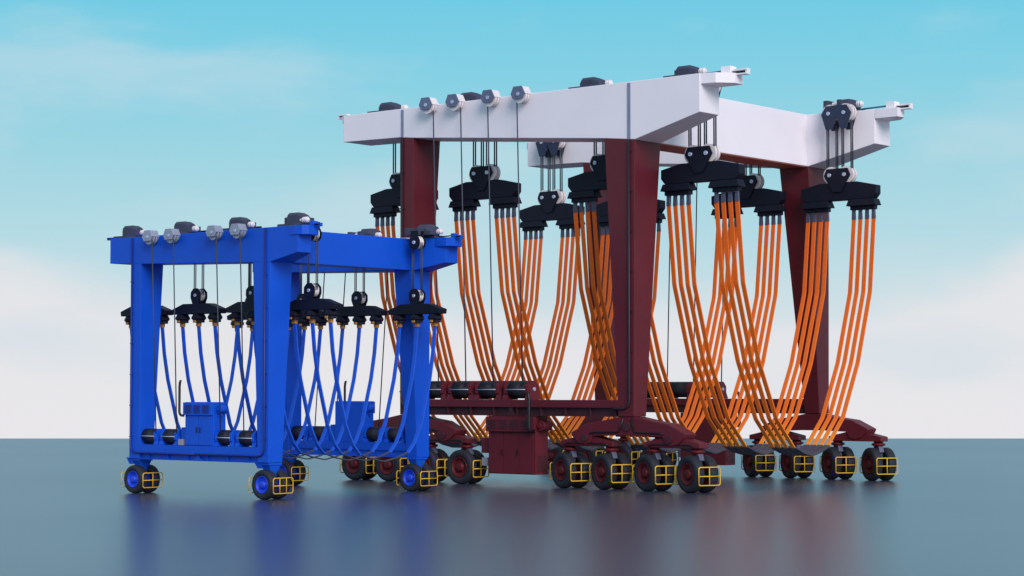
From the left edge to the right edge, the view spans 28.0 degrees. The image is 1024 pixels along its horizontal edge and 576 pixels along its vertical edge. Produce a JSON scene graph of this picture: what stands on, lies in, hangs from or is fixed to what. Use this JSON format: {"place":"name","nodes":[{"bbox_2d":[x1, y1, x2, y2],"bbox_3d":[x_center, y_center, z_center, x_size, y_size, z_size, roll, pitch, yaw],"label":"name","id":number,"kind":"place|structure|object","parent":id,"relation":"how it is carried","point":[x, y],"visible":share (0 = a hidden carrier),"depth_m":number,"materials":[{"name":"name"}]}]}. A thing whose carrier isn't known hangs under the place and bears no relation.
{"place":"outdoors","nodes":[
{"label":"outdoors","id":0,"kind":"place"},
{"bbox_2d":[0,438,1023,575],"bbox_3d":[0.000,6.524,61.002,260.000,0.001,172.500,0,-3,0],"label":"ground","id":1,"kind":"structure","parent":0,"point":[932,507],"depth_m":54.54,"materials":[{"name":"grey concrete"}]},
{"bbox_2d":[107,212,462,499],"bbox_3d":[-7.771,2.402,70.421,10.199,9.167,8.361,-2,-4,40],"label":"boat hoist","id":2,"kind":"object","parent":1,"relation":"on","point":[287,254],"visible":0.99,"depth_m":69.18,"materials":[{"name":"blue paint"}]},
{"bbox_2d":[121,305,171,324],"bbox_3d":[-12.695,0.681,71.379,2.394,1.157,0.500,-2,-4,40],"label":"spreader bar","id":3,"kind":"object","parent":2,"relation":"hanging from","point":[164,317],"visible":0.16,"depth_m":70.79,"materials":[{"name":"black metal"}]},
{"bbox_2d":[126,322,236,402],"bbox_3d":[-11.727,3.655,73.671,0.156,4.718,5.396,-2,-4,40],"label":"lifting sling","id":4,"kind":"object","parent":3,"relation":"hanging from","point":[232,371],"visible":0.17,"depth_m":75.43,"materials":[{"name":"blue fabric"}]},
{"bbox_2d":[156,325,252,444],"bbox_3d":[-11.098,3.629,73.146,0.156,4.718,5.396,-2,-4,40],"label":"lifting sling","id":5,"kind":"object","parent":3,"relation":"hanging from","point":[241,400],"visible":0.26,"depth_m":74.63,"materials":[{"name":"blue fabric"}]},
{"bbox_2d":[160,324,256,429],"bbox_3d":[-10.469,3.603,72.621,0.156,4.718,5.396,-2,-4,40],"label":"lifting sling","id":6,"kind":"object","parent":3,"relation":"hanging from","point":[162,326],"visible":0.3,"depth_m":70.93,"materials":[{"name":"blue fabric"}]},
{"bbox_2d":[171,288,225,322],"bbox_3d":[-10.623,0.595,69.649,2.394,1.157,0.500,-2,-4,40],"label":"spreader bar","id":7,"kind":"object","parent":2,"relation":"hanging from","point":[198,308],"visible":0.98,"depth_m":69.49,"materials":[{"name":"black metal"}]},
{"bbox_2d":[177,321,290,401],"bbox_3d":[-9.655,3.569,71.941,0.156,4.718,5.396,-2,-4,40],"label":"lifting sling","id":8,"kind":"object","parent":7,"relation":"hanging from","point":[182,325],"visible":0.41,"depth_m":70.18,"materials":[{"name":"blue fabric"}]},
{"bbox_2d":[193,320,306,441],"bbox_3d":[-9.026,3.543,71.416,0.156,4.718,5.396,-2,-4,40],"label":"lifting sling","id":9,"kind":"object","parent":7,"relation":"hanging from","point":[199,325],"visible":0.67,"depth_m":72.52,"materials":[{"name":"blue fabric"}]},
{"bbox_2d":[209,320,322,454],"bbox_3d":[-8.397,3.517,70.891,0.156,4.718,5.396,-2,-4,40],"label":"lifting sling","id":10,"kind":"object","parent":7,"relation":"hanging from","point":[214,325],"visible":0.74,"depth_m":71.63,"materials":[{"name":"blue fabric"}]},
{"bbox_2d":[227,298,251,327],"bbox_3d":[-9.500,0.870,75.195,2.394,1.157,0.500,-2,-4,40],"label":"spreader bar","id":11,"kind":"object","parent":2,"relation":"hanging from","point":[245,318],"visible":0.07,"depth_m":75.22,"materials":[{"name":"black metal"}]},
{"bbox_2d":[226,286,253,321],"bbox_3d":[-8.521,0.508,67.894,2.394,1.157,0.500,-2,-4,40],"label":"spreader bar","id":12,"kind":"object","parent":2,"relation":"hanging from","point":[234,309],"visible":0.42,"depth_m":67.91,"materials":[{"name":"black metal"}]},
{"bbox_2d":[232,319,344,458],"bbox_3d":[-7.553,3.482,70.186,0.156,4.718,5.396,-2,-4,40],"label":"lifting sling","id":13,"kind":"object","parent":12,"relation":"hanging from","point":[237,324],"visible":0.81,"depth_m":70.32,"materials":[{"name":"blue fabric"}]},
{"bbox_2d":[248,318,361,459],"bbox_3d":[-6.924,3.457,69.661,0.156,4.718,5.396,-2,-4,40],"label":"lifting sling","id":14,"kind":"object","parent":12,"relation":"hanging from","point":[359,327],"visible":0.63,"depth_m":71.16,"materials":[{"name":"blue fabric"}]},
{"bbox_2d":[284,322,378,459],"bbox_3d":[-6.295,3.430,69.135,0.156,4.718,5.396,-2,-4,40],"label":"lifting sling","id":15,"kind":"object","parent":12,"relation":"hanging from","point":[290,435],"visible":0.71,"depth_m":70.50,"materials":[{"name":"blue fabric"}]},
{"bbox_2d":[289,294,327,326],"bbox_3d":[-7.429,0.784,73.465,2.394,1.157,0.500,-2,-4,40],"label":"spreader bar","id":16,"kind":"object","parent":2,"relation":"hanging from","point":[320,321],"visible":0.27,"depth_m":73.22,"materials":[{"name":"black metal"}]},
{"bbox_2d":[289,283,342,319],"bbox_3d":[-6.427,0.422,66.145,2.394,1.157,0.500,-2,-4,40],"label":"spreader bar","id":17,"kind":"object","parent":2,"relation":"hanging from","point":[312,304],"visible":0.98,"depth_m":65.96,"materials":[{"name":"black metal"}]},
{"bbox_2d":[289,317,401,460],"bbox_3d":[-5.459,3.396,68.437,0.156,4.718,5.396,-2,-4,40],"label":"lifting sling","id":18,"kind":"object","parent":17,"relation":"hanging from","point":[304,399],"visible":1,"depth_m":67.70,"materials":[{"name":"blue fabric"}]},
{"bbox_2d":[307,316,419,460],"bbox_3d":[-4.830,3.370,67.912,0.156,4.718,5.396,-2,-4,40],"label":"lifting sling","id":19,"kind":"object","parent":17,"relation":"hanging from","point":[322,400],"visible":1,"depth_m":67.25,"materials":[{"name":"blue fabric"}]},
{"bbox_2d":[325,316,437,461],"bbox_3d":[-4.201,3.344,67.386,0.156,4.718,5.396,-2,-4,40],"label":"lifting sling","id":20,"kind":"object","parent":17,"relation":"hanging from","point":[340,400],"visible":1,"depth_m":66.87,"materials":[{"name":"blue fabric"}]},
{"bbox_2d":[336,291,387,324],"bbox_3d":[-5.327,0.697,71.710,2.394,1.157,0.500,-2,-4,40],"label":"spreader bar","id":21,"kind":"object","parent":2,"relation":"hanging from","point":[359,310],"visible":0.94,"depth_m":71.53,"materials":[{"name":"black metal"}]},
{"bbox_2d":[388,289,446,323],"bbox_3d":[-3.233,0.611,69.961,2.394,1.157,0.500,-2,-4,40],"label":"spreader bar","id":22,"kind":"object","parent":2,"relation":"hanging from","point":[416,308],"visible":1,"depth_m":69.80,"materials":[{"name":"black metal"}]},
{"bbox_2d":[337,65,912,492],"bbox_3d":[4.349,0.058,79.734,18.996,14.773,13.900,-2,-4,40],"label":"boat hoist","id":23,"kind":"object","parent":1,"relation":"on","point":[638,134],"visible":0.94,"depth_m":75.97,"materials":[{"name":"red paint"}]},
{"bbox_2d":[370,172,438,217],"bbox_3d":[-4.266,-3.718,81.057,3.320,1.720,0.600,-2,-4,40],"label":"spreader bar","id":24,"kind":"object","parent":23,"relation":"hanging from","point":[385,203],"visible":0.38,"depth_m":81.35,"materials":[{"name":"black metal"}]},
{"bbox_2d":[375,216,542,447],"bbox_3d":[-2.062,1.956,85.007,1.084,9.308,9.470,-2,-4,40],"label":"lifting sling","id":25,"kind":"object","parent":24,"relation":"hanging from","point":[452,445],"visible":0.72,"depth_m":87.74,"materials":[{"name":"fabric"}]},
{"bbox_2d":[430,228,579,445],"bbox_3d":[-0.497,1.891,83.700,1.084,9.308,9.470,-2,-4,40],"label":"lifting sling","id":26,"kind":"object","parent":24,"relation":"hanging from","point":[474,420],"visible":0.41,"depth_m":86.34,"materials":[{"name":"fabric"}]},
{"bbox_2d":[448,164,521,211],"bbox_3d":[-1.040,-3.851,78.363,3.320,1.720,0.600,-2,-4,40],"label":"spreader bar","id":27,"kind":"object","parent":23,"relation":"hanging from","point":[503,193],"visible":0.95,"depth_m":78.09,"materials":[{"name":"black metal"}]},
{"bbox_2d":[454,210,612,449],"bbox_3d":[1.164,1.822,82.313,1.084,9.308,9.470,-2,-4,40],"label":"lifting sling","id":28,"kind":"object","parent":27,"relation":"hanging from","point":[551,446],"visible":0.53,"depth_m":79.64,"materials":[{"name":"fabric"}]},
{"bbox_2d":[494,207,660,450],"bbox_3d":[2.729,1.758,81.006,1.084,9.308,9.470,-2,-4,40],"label":"lifting sling","id":29,"kind":"object","parent":27,"relation":"hanging from","point":[527,353],"visible":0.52,"depth_m":78.01,"materials":[{"name":"fabric"}]},
{"bbox_2d":[520,189,584,230],"bbox_3d":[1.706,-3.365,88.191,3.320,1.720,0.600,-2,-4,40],"label":"spreader bar","id":30,"kind":"object","parent":23,"relation":"hanging from","point":[552,206],"visible":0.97,"depth_m":88.00,"materials":[{"name":"black metal"}]},
{"bbox_2d":[567,154,606,202],"bbox_3d":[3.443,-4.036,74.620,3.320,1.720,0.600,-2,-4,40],"label":"spreader bar","id":31,"kind":"object","parent":23,"relation":"hanging from","point":[584,187],"visible":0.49,"depth_m":74.87,"materials":[{"name":"black metal"}]},
{"bbox_2d":[573,201,736,452],"bbox_3d":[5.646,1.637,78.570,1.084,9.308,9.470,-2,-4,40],"label":"lifting sling","id":32,"kind":"object","parent":31,"relation":"hanging from","point":[637,444],"visible":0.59,"depth_m":76.03,"materials":[{"name":"fabric"}]},
{"bbox_2d":[648,215,781,453],"bbox_3d":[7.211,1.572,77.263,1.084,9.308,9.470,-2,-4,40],"label":"lifting sling","id":33,"kind":"object","parent":31,"relation":"hanging from","point":[714,447],"visible":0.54,"depth_m":79.61,"materials":[{"name":"fabric"}]},
{"bbox_2d":[596,199,665,225],"bbox_3d":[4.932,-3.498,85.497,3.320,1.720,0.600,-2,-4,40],"label":"spreader bar","id":34,"kind":"object","parent":23,"relation":"hanging from","point":[602,213],"visible":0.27,"depth_m":86.05,"materials":[{"name":"black metal"}]},
{"bbox_2d":[660,144,745,195],"bbox_3d":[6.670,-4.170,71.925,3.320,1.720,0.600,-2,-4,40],"label":"spreader bar","id":35,"kind":"object","parent":23,"relation":"hanging from","point":[704,164],"visible":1,"depth_m":71.66,"materials":[{"name":"black metal"}]},
{"bbox_2d":[666,194,829,454],"bbox_3d":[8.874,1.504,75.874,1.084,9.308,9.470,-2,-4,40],"label":"lifting sling","id":36,"kind":"object","parent":35,"relation":"hanging from","point":[760,448],"visible":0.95,"depth_m":74.40,"materials":[{"name":"fabric"}]},
{"bbox_2d":[714,191,875,455],"bbox_3d":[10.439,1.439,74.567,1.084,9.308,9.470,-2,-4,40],"label":"lifting sling","id":37,"kind":"object","parent":35,"relation":"hanging from","point":[808,449],"visible":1,"depth_m":73.32,"materials":[{"name":"fabric"}]},
{"bbox_2d":[711,173,786,218],"bbox_3d":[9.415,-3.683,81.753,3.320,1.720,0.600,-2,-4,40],"label":"spreader bar","id":38,"kind":"object","parent":23,"relation":"hanging from","point":[760,198],"visible":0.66,"depth_m":81.29,"materials":[{"name":"black metal"}]},
{"bbox_2d":[801,166,880,212],"bbox_3d":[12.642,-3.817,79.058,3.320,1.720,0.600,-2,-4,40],"label":"spreader bar","id":39,"kind":"object","parent":23,"relation":"hanging from","point":[841,184],"visible":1,"depth_m":78.80,"materials":[{"name":"black metal"}]},
{"bbox_2d":[0,0,1023,437],"label":"sky","id":40,"kind":"structure","parent":0,"point":[156,115],"materials":[{"name":"blue"}]}
]}

